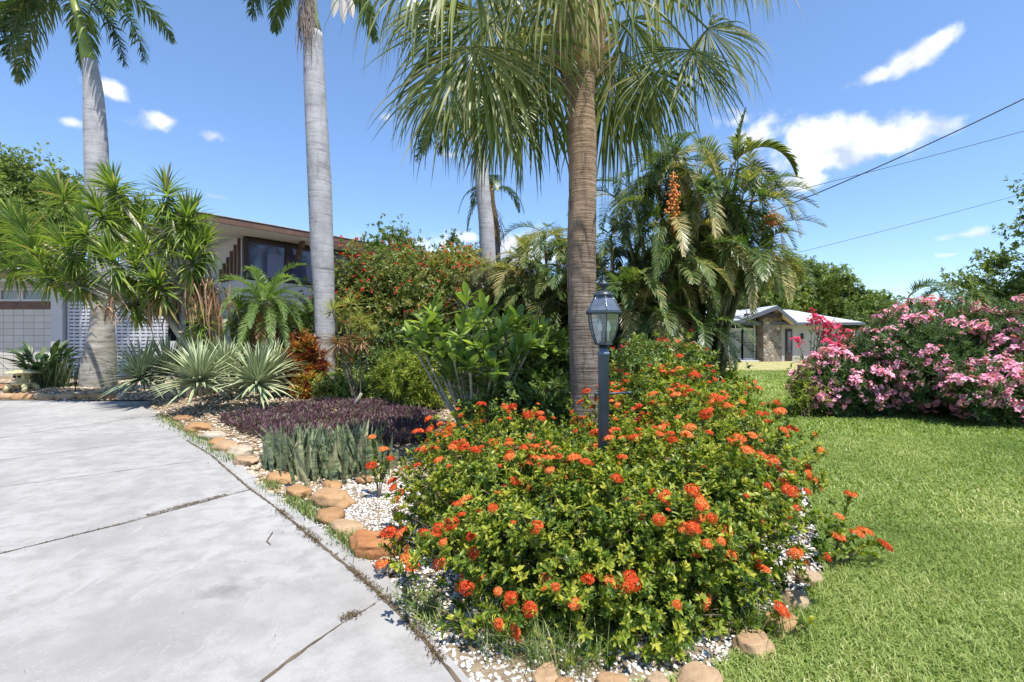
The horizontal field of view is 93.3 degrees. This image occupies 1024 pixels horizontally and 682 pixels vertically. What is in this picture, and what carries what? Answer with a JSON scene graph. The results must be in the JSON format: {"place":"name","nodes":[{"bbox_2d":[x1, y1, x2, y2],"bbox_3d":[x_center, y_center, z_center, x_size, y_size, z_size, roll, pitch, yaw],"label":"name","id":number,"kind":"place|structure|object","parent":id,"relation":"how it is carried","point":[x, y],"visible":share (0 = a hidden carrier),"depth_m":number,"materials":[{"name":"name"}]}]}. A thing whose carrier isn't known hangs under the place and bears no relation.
{"place":"outdoors","nodes":[
{"label":"outdoors","id":0,"kind":"place"},
{"bbox_2d":[0,379,186,396],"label":"gravel","id":1,"kind":"structure","parent":0,"point":[49,389],"depth_m":13.61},
{"bbox_2d":[0,400,471,681],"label":"driveway","id":2,"kind":"structure","parent":0,"point":[111,603],"depth_m":3.25,"materials":[{"name":"concrete"}]},
{"bbox_2d":[153,413,240,464],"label":"weeds","id":3,"kind":"object","parent":2,"relation":"on","point":[173,422],"visible":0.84,"depth_m":7.85,"materials":[{"name":"green plant"}]},
{"bbox_2d":[1,417,449,663],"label":"leaf litter","id":4,"kind":"object","parent":2,"relation":"on","point":[356,574],"visible":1,"depth_m":3.13,"materials":[{"name":"plant"}]},
{"bbox_2d":[1,418,461,681],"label":"driveway joints","id":5,"kind":"object","parent":2,"relation":"on","point":[448,668],"visible":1,"depth_m":3.03,"materials":[{"name":"concrete"}]},
{"bbox_2d":[254,477,370,561],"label":"weeds","id":6,"kind":"object","parent":2,"relation":"on","point":[306,508],"visible":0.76,"depth_m":4.45,"materials":[{"name":"green plant"}]},
{"bbox_2d":[376,575,467,635],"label":"creeping weeds","id":7,"kind":"object","parent":2,"relation":"on","point":[411,593],"visible":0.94,"depth_m":2.83,"materials":[{"name":"green plant"}]},
{"bbox_2d":[0,374,823,681],"bbox_3d":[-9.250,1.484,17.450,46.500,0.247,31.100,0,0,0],"label":"garden bed","id":8,"kind":"object","parent":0,"point":[476,666],"visible":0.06,"depth_m":3.00,"materials":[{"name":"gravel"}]},
{"bbox_2d":[2,367,40,392],"bbox_3d":[-13.679,1.080,13.500,0.740,0.700,0.740,0,0,0],"label":"stone lantern","id":9,"kind":"object","parent":8,"relation":"on","point":[22,379],"visible":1,"depth_m":13.36,"materials":[{"name":"grey"}]},
{"bbox_2d":[0,140,85,265],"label":"oak tree","id":10,"kind":"object","parent":8,"relation":"on","point":[13,182],"visible":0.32,"depth_m":29.37,"materials":[{"name":"green plant"}]},
{"bbox_2d":[0,339,88,388],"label":"bird of paradise","id":11,"kind":"object","parent":8,"relation":"on","point":[53,371],"visible":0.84,"depth_m":14.09,"materials":[{"name":"green plant"}]},
{"bbox_2d":[0,267,157,375],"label":"garage wing","id":12,"kind":"structure","parent":8,"relation":"on","point":[35,324],"depth_m":19.00,"materials":[{"name":"paint"}]},
{"bbox_2d":[0,0,176,387],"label":"royal palm","id":13,"kind":"object","parent":8,"relation":"on","point":[18,14],"visible":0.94,"depth_m":14.39,"materials":[{"name":"plant"}]},
{"bbox_2d":[25,156,160,253],"bbox_3d":[-23.505,-4.176,27.525,5.973,11.967,6.094,0,0,-41],"label":"oak tree","id":14,"kind":"object","parent":8,"relation":"on","point":[66,177],"visible":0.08,"depth_m":26.17,"materials":[{"name":"green plant"}]},
{"bbox_2d":[0,158,238,398],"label":"yucca","id":15,"kind":"object","parent":8,"relation":"on","point":[185,274],"visible":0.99,"depth_m":11.91,"materials":[{"name":"green plant"}]},
{"bbox_2d":[67,301,179,375],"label":"breeze block wall","id":16,"kind":"structure","parent":8,"relation":"on","point":[121,333],"depth_m":19.00,"materials":[{"name":"grey"}]},
{"bbox_2d":[82,335,185,399],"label":"variegated agave","id":17,"kind":"object","parent":8,"relation":"on","point":[137,365],"visible":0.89,"depth_m":11.40,"materials":[{"name":"green plant"}]},
{"bbox_2d":[108,331,203,395],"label":"variegated agave","id":18,"kind":"object","parent":8,"relation":"on","point":[165,357],"visible":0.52,"depth_m":11.81,"materials":[{"name":"green plant"}]},
{"bbox_2d":[145,337,250,405],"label":"variegated agave","id":19,"kind":"object","parent":8,"relation":"on","point":[197,369],"visible":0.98,"depth_m":10.12,"materials":[{"name":"green plant"}]},
{"bbox_2d":[176,297,224,397],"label":"yucca","id":20,"kind":"object","parent":8,"relation":"on","point":[200,335],"visible":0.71,"depth_m":11.91,"materials":[{"name":"green plant"}]},
{"bbox_2d":[185,332,253,392],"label":"variegated agave","id":21,"kind":"object","parent":8,"relation":"on","point":[222,353],"visible":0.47,"depth_m":11.45,"materials":[{"name":"green plant"}]},
{"bbox_2d":[174,315,276,385],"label":"green shrub","id":22,"kind":"object","parent":8,"relation":"on","point":[204,340],"visible":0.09,"depth_m":14.56,"materials":[{"name":"green plant"}]},
{"bbox_2d":[220,291,256,393],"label":"yucca","id":23,"kind":"object","parent":8,"relation":"on","point":[238,302],"visible":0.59,"depth_m":12.56,"materials":[{"name":"green plant"}]},
{"bbox_2d":[207,338,299,407],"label":"variegated agave","id":24,"kind":"object","parent":8,"relation":"on","point":[256,373],"visible":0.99,"depth_m":10.23,"materials":[{"name":"green plant"}]},
{"bbox_2d":[198,261,314,390],"bbox_3d":[-6.717,-0.338,13.161,3.067,3.675,3.262,0,0,0],"label":"date palm","id":25,"kind":"object","parent":8,"relation":"on","point":[265,325],"visible":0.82,"depth_m":12.85,"materials":[{"name":"green plant"}]},
{"bbox_2d":[238,339,304,386],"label":"variegated agave","id":26,"kind":"object","parent":8,"relation":"on","point":[278,362],"visible":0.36,"depth_m":11.74,"materials":[{"name":"green plant"}]},
{"bbox_2d":[234,297,340,381],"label":"green shrub","id":27,"kind":"object","parent":8,"relation":"on","point":[307,314],"visible":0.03,"depth_m":16.11,"materials":[{"name":"green plant"}]},
{"bbox_2d":[273,325,332,393],"bbox_3d":[-5.487,0.505,12.541,1.697,1.969,1.279,0,0,0],"label":"croton","id":28,"kind":"object","parent":8,"relation":"on","point":[305,347],"visible":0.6,"depth_m":12.35,"materials":[{"name":"orange plant"}]},
{"bbox_2d":[288,367,325,399],"bbox_3d":[-4.991,1.073,11.919,1.014,0.868,0.895,0,0,0],"label":"croton","id":29,"kind":"object","parent":8,"relation":"on","point":[302,387],"visible":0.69,"depth_m":11.69,"materials":[{"name":"yellow plant"}]},
{"bbox_2d":[241,0,379,385],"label":"royal palm","id":30,"kind":"object","parent":8,"relation":"on","point":[319,183],"visible":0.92,"depth_m":12.78,"materials":[{"name":"plant"}]},
{"bbox_2d":[115,211,506,353],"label":"modern house","id":31,"kind":"structure","parent":8,"relation":"on","point":[268,249],"depth_m":20.85,"materials":[{"name":"white concrete"}]},
{"bbox_2d":[242,237,285,280],"bbox_3d":[-10.583,-3.450,20.689,0.170,1.700,1.720,0,0,41],"label":"window","id":32,"kind":"structure","parent":31,"relation":"in","point":[269,255],"depth_m":20.64,"materials":[{"name":"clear glass"}]},
{"bbox_2d":[285,243,312,284],"bbox_3d":[-9.465,-3.450,21.997,0.170,1.700,1.720,0,0,41],"label":"window","id":33,"kind":"structure","parent":31,"relation":"in","point":[302,271],"depth_m":21.80,"materials":[{"name":"blue glass"}]},
{"bbox_2d":[253,417,398,486],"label":"snake plant clump","id":34,"kind":"object","parent":8,"relation":"on","point":[313,453],"visible":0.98,"depth_m":5.61,"materials":[{"name":"green plant"}]},
{"bbox_2d":[217,395,438,444],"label":"purple ground cover","id":35,"kind":"object","parent":8,"relation":"on","point":[407,420],"visible":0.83,"depth_m":9.02,"materials":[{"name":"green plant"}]},
{"bbox_2d":[305,487,355,509],"bbox_3d":[-1.782,1.577,4.740,0.548,0.230,0.352,0,0,22],"label":"edging stone","id":36,"kind":"object","parent":8,"relation":"on","point":[334,497],"visible":0.74,"depth_m":4.61,"materials":[{"name":"stone"}]},
{"bbox_2d":[316,507,344,524],"bbox_3d":[-1.635,1.562,4.286,0.348,0.121,0.221,0,0,26],"label":"edging stone","id":37,"kind":"object","parent":8,"relation":"on","point":[326,515],"visible":0.75,"depth_m":4.22,"materials":[{"name":"stone"}]},
{"bbox_2d":[308,367,371,398],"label":"green shrub","id":38,"kind":"object","parent":8,"relation":"on","point":[336,386],"visible":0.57,"depth_m":11.53,"materials":[{"name":"green plant"}]},
{"bbox_2d":[330,518,363,537],"bbox_3d":[-1.360,1.564,3.986,0.314,0.132,0.224,0,0,0],"label":"edging stone","id":39,"kind":"object","parent":8,"relation":"on","point":[343,523],"visible":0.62,"depth_m":3.95,"materials":[{"name":"stone"}]},
{"bbox_2d":[316,288,383,399],"bbox_3d":[-3.631,0.128,10.791,1.522,2.714,1.247,0,0,0],"label":"dracaena","id":40,"kind":"object","parent":8,"relation":"on","point":[339,344],"visible":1,"depth_m":10.80,"materials":[{"name":"green plant"}]},
{"bbox_2d":[308,235,395,377],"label":"red flowering shrub","id":41,"kind":"object","parent":8,"relation":"on","point":[339,282],"visible":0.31,"depth_m":14.45,"materials":[{"name":"green plant"}]},
{"bbox_2d":[342,371,390,399],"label":"green shrub","id":42,"kind":"object","parent":8,"relation":"on","point":[368,390],"visible":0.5,"depth_m":11.19,"materials":[{"name":"green plant"}]},
{"bbox_2d":[348,529,404,561],"bbox_3d":[-1.041,1.576,3.646,0.460,0.215,0.341,0,0,0],"label":"edging stone","id":43,"kind":"object","parent":8,"relation":"on","point":[363,541],"visible":0.55,"depth_m":3.54,"materials":[{"name":"stone"}]},
{"bbox_2d":[365,434,394,497],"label":"ixora sprig","id":44,"kind":"object","parent":8,"relation":"on","point":[370,465],"visible":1,"depth_m":4.88,"materials":[{"name":"orange plant"}]},
{"bbox_2d":[370,343,410,398],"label":"lime shrub","id":45,"kind":"object","parent":8,"relation":"on","point":[382,374],"visible":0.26,"depth_m":11.06,"materials":[{"name":"green plant"}]},
{"bbox_2d":[375,525,419,576],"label":"ixora sprig","id":46,"kind":"object","parent":8,"relation":"on","point":[389,532],"visible":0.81,"depth_m":3.21,"materials":[{"name":"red plant"}]},
{"bbox_2d":[295,234,500,353],"bbox_3d":[-3.393,-1.040,15.335,6.602,4.853,4.186,0,0,0],"label":"red flowering shrub","id":47,"kind":"object","parent":8,"relation":"on","point":[401,296],"visible":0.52,"depth_m":14.42,"materials":[{"name":"green plant"}]},
{"bbox_2d":[361,213,435,338],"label":"thin tree","id":48,"kind":"object","parent":8,"relation":"on","point":[401,237],"visible":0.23,"depth_m":19.73,"materials":[{"name":"green plant"}]},
{"bbox_2d":[337,317,461,386],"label":"green shrub","id":49,"kind":"object","parent":8,"relation":"on","point":[375,351],"visible":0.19,"depth_m":13.27,"materials":[{"name":"green plant"}]},
{"bbox_2d":[379,338,451,411],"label":"lime shrub","id":50,"kind":"object","parent":8,"relation":"on","point":[417,387],"visible":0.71,"depth_m":10.28,"materials":[{"name":"green plant"}]},
{"bbox_2d":[57,384,800,495],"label":"tan pebbles","id":51,"kind":"object","parent":8,"relation":"on","point":[258,440],"visible":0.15,"depth_m":10.29,"materials":[{"name":"gravel"}]},
{"bbox_2d":[405,242,498,288],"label":"red flowering shrub","id":52,"kind":"object","parent":8,"relation":"on","point":[469,252],"visible":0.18,"depth_m":15.53,"materials":[{"name":"green plant"}]},
{"bbox_2d":[436,608,503,642],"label":"ixora sprig","id":53,"kind":"object","parent":8,"relation":"on","point":[468,628],"visible":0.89,"depth_m":2.50,"materials":[{"name":"green plant"}]},
{"bbox_2d":[412,69,533,270],"bbox_3d":[-1.060,-3.847,16.612,4.481,10.495,3.528,0,0,-27],"label":"royal palm","id":54,"kind":"object","parent":8,"relation":"on","point":[486,229],"visible":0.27,"depth_m":16.28,"materials":[{"name":"plant"}]},
{"bbox_2d":[382,425,576,586],"bbox_3d":[-0.166,1.134,3.792,1.666,0.943,1.693,0,0,42],"label":"ixora bush","id":55,"kind":"object","parent":8,"relation":"on","point":[456,485],"visible":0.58,"depth_m":3.55,"materials":[{"name":"green plant"}]},
{"bbox_2d":[397,281,565,441],"bbox_3d":[-0.551,0.297,7.587,2.857,2.612,2.101,0,0,0],"label":"paddle leaf plant","id":56,"kind":"object","parent":8,"relation":"on","point":[453,352],"visible":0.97,"depth_m":7.40,"materials":[{"name":"plant"}]},
{"bbox_2d":[458,174,524,270],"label":"thin palm","id":57,"kind":"object","parent":8,"relation":"on","point":[497,187],"visible":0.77,"depth_m":17.37,"materials":[{"name":"green plant"}]},
{"bbox_2d":[435,316,568,402],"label":"green shrub","id":58,"kind":"object","parent":8,"relation":"on","point":[504,337],"visible":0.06,"depth_m":11.26,"materials":[{"name":"green plant"}]},
{"bbox_2d":[438,255,567,375],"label":"bronze shrub","id":59,"kind":"object","parent":8,"relation":"on","point":[478,284],"visible":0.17,"depth_m":13.45,"materials":[{"name":"green plant"}]},
{"bbox_2d":[423,398,585,489],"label":"ixora bush","id":60,"kind":"object","parent":8,"relation":"on","point":[515,428],"visible":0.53,"depth_m":4.93,"materials":[{"name":"green plant"}]},
{"bbox_2d":[449,371,570,444],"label":"green shrub","id":61,"kind":"object","parent":8,"relation":"on","point":[531,395],"visible":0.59,"depth_m":6.97,"materials":[{"name":"green plant"}]},
{"bbox_2d":[418,584,625,681],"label":"tall grass","id":62,"kind":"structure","parent":8,"relation":"on","point":[533,647],"depth_m":2.40,"materials":[{"name":"green plant"}]},
{"bbox_2d":[470,220,607,349],"bbox_3d":[1.195,-0.909,13.168,4.554,5.034,4.089,0,0,0],"label":"areca palm","id":63,"kind":"object","parent":8,"relation":"on","point":[517,278],"visible":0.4,"depth_m":12.40,"materials":[{"name":"plant"}]},
{"bbox_2d":[508,323,570,430],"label":"green shrub","id":64,"kind":"object","parent":8,"relation":"on","point":[560,374],"visible":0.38,"depth_m":7.57,"materials":[{"name":"green plant"}]},
{"bbox_2d":[532,661,558,681],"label":"edging stone","id":65,"kind":"object","parent":8,"relation":"on","point":[541,673],"visible":0.9,"depth_m":2.21,"materials":[{"name":"stone"}]},
{"bbox_2d":[524,263,568,334],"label":"bronze shrub","id":66,"kind":"object","parent":8,"relation":"on","point":[564,323],"visible":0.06,"depth_m":12.94,"materials":[{"name":"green plant"}]},
{"bbox_2d":[279,473,823,681],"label":"white pebbles","id":67,"kind":"object","parent":8,"relation":"on","point":[480,675],"visible":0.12,"depth_m":2.91,"materials":[{"name":"gravel"}]},
{"bbox_2d":[319,0,806,438],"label":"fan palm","id":68,"kind":"object","parent":8,"relation":"on","point":[578,50],"visible":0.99,"depth_m":5.74,"materials":[{"name":"green plant"}]},
{"bbox_2d":[389,420,776,663],"bbox_3d":[0.380,1.083,3.079,2.113,1.046,1.638,0,0,0],"label":"ixora bush","id":69,"kind":"object","parent":8,"relation":"on","point":[548,537],"visible":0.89,"depth_m":2.66,"materials":[{"name":"green plant"}]},
{"bbox_2d":[586,274,631,469],"bbox_3d":[0.736,0.537,3.808,0.336,2.125,0.264,0,0,-29],"label":"lamp post","id":70,"kind":"object","parent":8,"relation":"on","point":[603,302],"visible":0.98,"depth_m":3.76,"materials":[{"name":"metal"}]},
{"bbox_2d":[594,671,628,681],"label":"edging stone","id":71,"kind":"object","parent":8,"relation":"on","point":[608,676],"visible":0.99,"depth_m":2.19,"materials":[{"name":"stone"}]},
{"bbox_2d":[542,215,698,372],"bbox_3d":[2.958,-0.614,12.024,3.735,4.443,3.535,0,0,-42],"label":"areca palm","id":72,"kind":"object","parent":8,"relation":"on","point":[615,251],"visible":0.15,"depth_m":11.54,"materials":[{"name":"plant"}]},
{"bbox_2d":[536,383,705,474],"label":"ixora bush","id":73,"kind":"object","parent":8,"relation":"on","point":[576,426],"visible":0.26,"depth_m":4.74,"materials":[{"name":"green plant"}]},
{"bbox_2d":[565,259,709,376],"bbox_3d":[2.458,-0.108,10.678,3.074,3.429,3.836,0,0,-37],"label":"areca palm","id":74,"kind":"object","parent":8,"relation":"on","point":[624,282],"visible":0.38,"depth_m":9.88,"materials":[{"name":"plant"}]},
{"bbox_2d":[477,527,817,670],"bbox_3d":[0.698,1.344,2.764,1.696,0.523,0.988,0,0,-18],"label":"ixora bush","id":75,"kind":"object","parent":8,"relation":"on","point":[659,613],"visible":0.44,"depth_m":2.53,"materials":[{"name":"green plant"}]},
{"bbox_2d":[563,352,766,439],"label":"ixora bush","id":76,"kind":"object","parent":8,"relation":"on","point":[641,390],"visible":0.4,"depth_m":6.29,"materials":[{"name":"green plant"}]},
{"bbox_2d":[603,277,726,379],"bbox_3d":[3.239,0.112,10.339,2.694,3.104,2.495,0,0,-37],"label":"areca palm","id":77,"kind":"object","parent":8,"relation":"on","point":[660,327],"visible":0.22,"depth_m":9.83,"materials":[{"name":"plant"}]},
{"bbox_2d":[608,327,724,417],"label":"green shrub","id":78,"kind":"object","parent":8,"relation":"on","point":[632,361],"visible":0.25,"depth_m":8.49,"materials":[{"name":"green plant"}]},
{"bbox_2d":[600,327,758,385],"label":"green shrub","id":79,"kind":"object","parent":8,"relation":"on","point":[726,361],"visible":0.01,"depth_m":10.63,"materials":[{"name":"green plant"}]},
{"bbox_2d":[524,416,857,616],"bbox_3d":[1.176,1.067,3.438,1.992,1.078,1.913,0,0,23],"label":"ixora bush","id":80,"kind":"object","parent":8,"relation":"on","point":[729,497],"visible":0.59,"depth_m":3.09,"materials":[{"name":"green plant"}]},
{"bbox_2d":[566,107,827,371],"bbox_3d":[4.180,-1.767,11.019,5.506,6.750,4.706,0,0,-19],"label":"areca palm","id":81,"kind":"object","parent":8,"relation":"on","point":[714,250],"visible":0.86,"depth_m":10.21,"materials":[{"name":"plant"}]},
{"bbox_2d":[677,661,724,681],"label":"edging stone","id":82,"kind":"object","parent":8,"relation":"on","point":[694,671],"visible":0.99,"depth_m":2.22,"materials":[{"name":"stone"}]},
{"bbox_2d":[646,358,785,442],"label":"ixora bush","id":83,"kind":"object","parent":8,"relation":"on","point":[775,403],"visible":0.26,"depth_m":7.55,"materials":[{"name":"green plant"}]},
{"bbox_2d":[617,371,836,525],"bbox_3d":[1.940,0.947,4.720,1.722,1.317,2.157,0,0,0],"label":"ixora bush","id":84,"kind":"object","parent":8,"relation":"on","point":[702,415],"visible":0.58,"depth_m":4.47,"materials":[{"name":"green plant"}]},
{"bbox_2d":[697,366,763,412],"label":"green shrub","id":85,"kind":"object","parent":8,"relation":"on","point":[731,376],"visible":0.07,"depth_m":9.38,"materials":[{"name":"green plant"}]},
{"bbox_2d":[732,628,774,663],"bbox_3d":[1.244,1.587,2.487,0.215,0.143,0.188,0,0,-38],"label":"edging stone","id":86,"kind":"object","parent":8,"relation":"on","point":[753,645],"visible":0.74,"depth_m":2.45,"materials":[{"name":"stone"}]},
{"bbox_2d":[760,608,803,639],"bbox_3d":[1.464,1.585,2.663,0.244,0.139,0.168,0,0,-26],"label":"edging stone","id":87,"kind":"object","parent":8,"relation":"on","point":[788,624],"visible":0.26,"depth_m":2.62,"materials":[{"name":"stone"}]},
{"bbox_2d":[781,589,809,611],"bbox_3d":[1.709,1.588,2.913,0.146,0.144,0.135,0,0,0],"label":"edging stone","id":88,"kind":"object","parent":8,"relation":"on","point":[801,596],"visible":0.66,"depth_m":2.88,"materials":[{"name":"stone"}]},
{"bbox_2d":[0,0,1023,334],"label":"sky","id":89,"kind":"structure","parent":0,"point":[857,88],"materials":[{"name":"blue"}]},
{"bbox_2d":[628,361,1023,681],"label":"lawn","id":90,"kind":"structure","parent":0,"point":[782,365],"depth_m":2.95,"materials":[{"name":"plant"}]},
{"bbox_2d":[728,264,800,310],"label":"oak tree","id":91,"kind":"object","parent":90,"relation":"on","point":[776,299],"visible":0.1,"depth_m":49.81,"materials":[{"name":"green plant"}]},
{"bbox_2d":[701,583,840,647],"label":"tall grass","id":92,"kind":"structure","parent":90,"relation":"on","point":[768,606],"depth_m":2.62,"materials":[{"name":"green plant"}]},
{"bbox_2d":[706,305,865,361],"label":"ranch house","id":93,"kind":"structure","parent":90,"relation":"on","point":[776,330],"depth_m":37.81,"materials":[{"name":"beige"}]},
{"bbox_2d":[780,357,835,418],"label":"green shrub","id":94,"kind":"object","parent":90,"relation":"on","point":[801,404],"visible":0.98,"depth_m":9.95,"materials":[{"name":"green plant"}]},
{"bbox_2d":[765,248,862,315],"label":"oak tree","id":95,"kind":"object","parent":90,"relation":"on","point":[832,281],"visible":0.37,"depth_m":55.40,"materials":[{"name":"green plant"}]},
{"bbox_2d":[790,308,855,363],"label":"crimson oleander","id":96,"kind":"object","parent":90,"relation":"on","point":[815,317],"visible":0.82,"depth_m":11.01,"materials":[{"name":"pink plant"}]},
{"bbox_2d":[785,344,916,416],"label":"oleander","id":97,"kind":"object","parent":90,"relation":"on","point":[858,390],"visible":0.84,"depth_m":9.89,"materials":[{"name":"pink plant"}]},
{"bbox_2d":[809,488,893,564],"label":"ixora sprig","id":98,"kind":"object","parent":90,"relation":"on","point":[861,532],"visible":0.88,"depth_m":3.40,"materials":[{"name":"orange plant"}]},
{"bbox_2d":[815,282,903,337],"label":"oak tree","id":99,"kind":"object","parent":90,"relation":"on","point":[837,307],"visible":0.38,"depth_m":57.23,"materials":[{"name":"green plant"}]},
{"bbox_2d":[840,297,898,341],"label":"oak tree","id":100,"kind":"object","parent":90,"relation":"on","point":[865,310],"visible":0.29,"depth_m":45.90,"materials":[{"name":"green plant"}]},
{"bbox_2d":[835,295,1020,415],"bbox_3d":[9.357,0.320,10.684,4.544,2.793,3.169,0,0,0],"label":"oleander","id":101,"kind":"object","parent":90,"relation":"on","point":[906,333],"visible":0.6,"depth_m":9.84,"materials":[{"name":"pink plant"}]},
{"bbox_2d":[872,278,998,371],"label":"oleander","id":102,"kind":"object","parent":90,"relation":"on","point":[935,290],"visible":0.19,"depth_m":18.05,"materials":[{"name":"plant"}]},
{"bbox_2d":[925,294,1023,414],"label":"oleander","id":103,"kind":"object","parent":90,"relation":"on","point":[990,327],"visible":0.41,"depth_m":9.72,"materials":[{"name":"pink plant"}]},
{"bbox_2d":[928,349,1023,427],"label":"oleander","id":104,"kind":"object","parent":90,"relation":"on","point":[990,396],"visible":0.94,"depth_m":8.82,"materials":[{"name":"pink plant"}]},
{"bbox_2d":[937,246,1023,330],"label":"fine leaved tree","id":105,"kind":"object","parent":90,"relation":"on","point":[1003,260],"visible":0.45,"depth_m":18.54,"materials":[{"name":"green plant"}]},
{"bbox_2d":[992,173,1023,255],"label":"oak tree","id":106,"kind":"object","parent":90,"relation":"on","point":[1016,245],"visible":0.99,"depth_m":19.29,"materials":[{"name":"green plant"}]},
{"bbox_2d":[771,98,1023,211],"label":"overhead wire","id":107,"kind":"object","parent":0,"point":[909,152],"visible":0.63,"depth_m":11.59,"materials":[{"name":"black rubber"}]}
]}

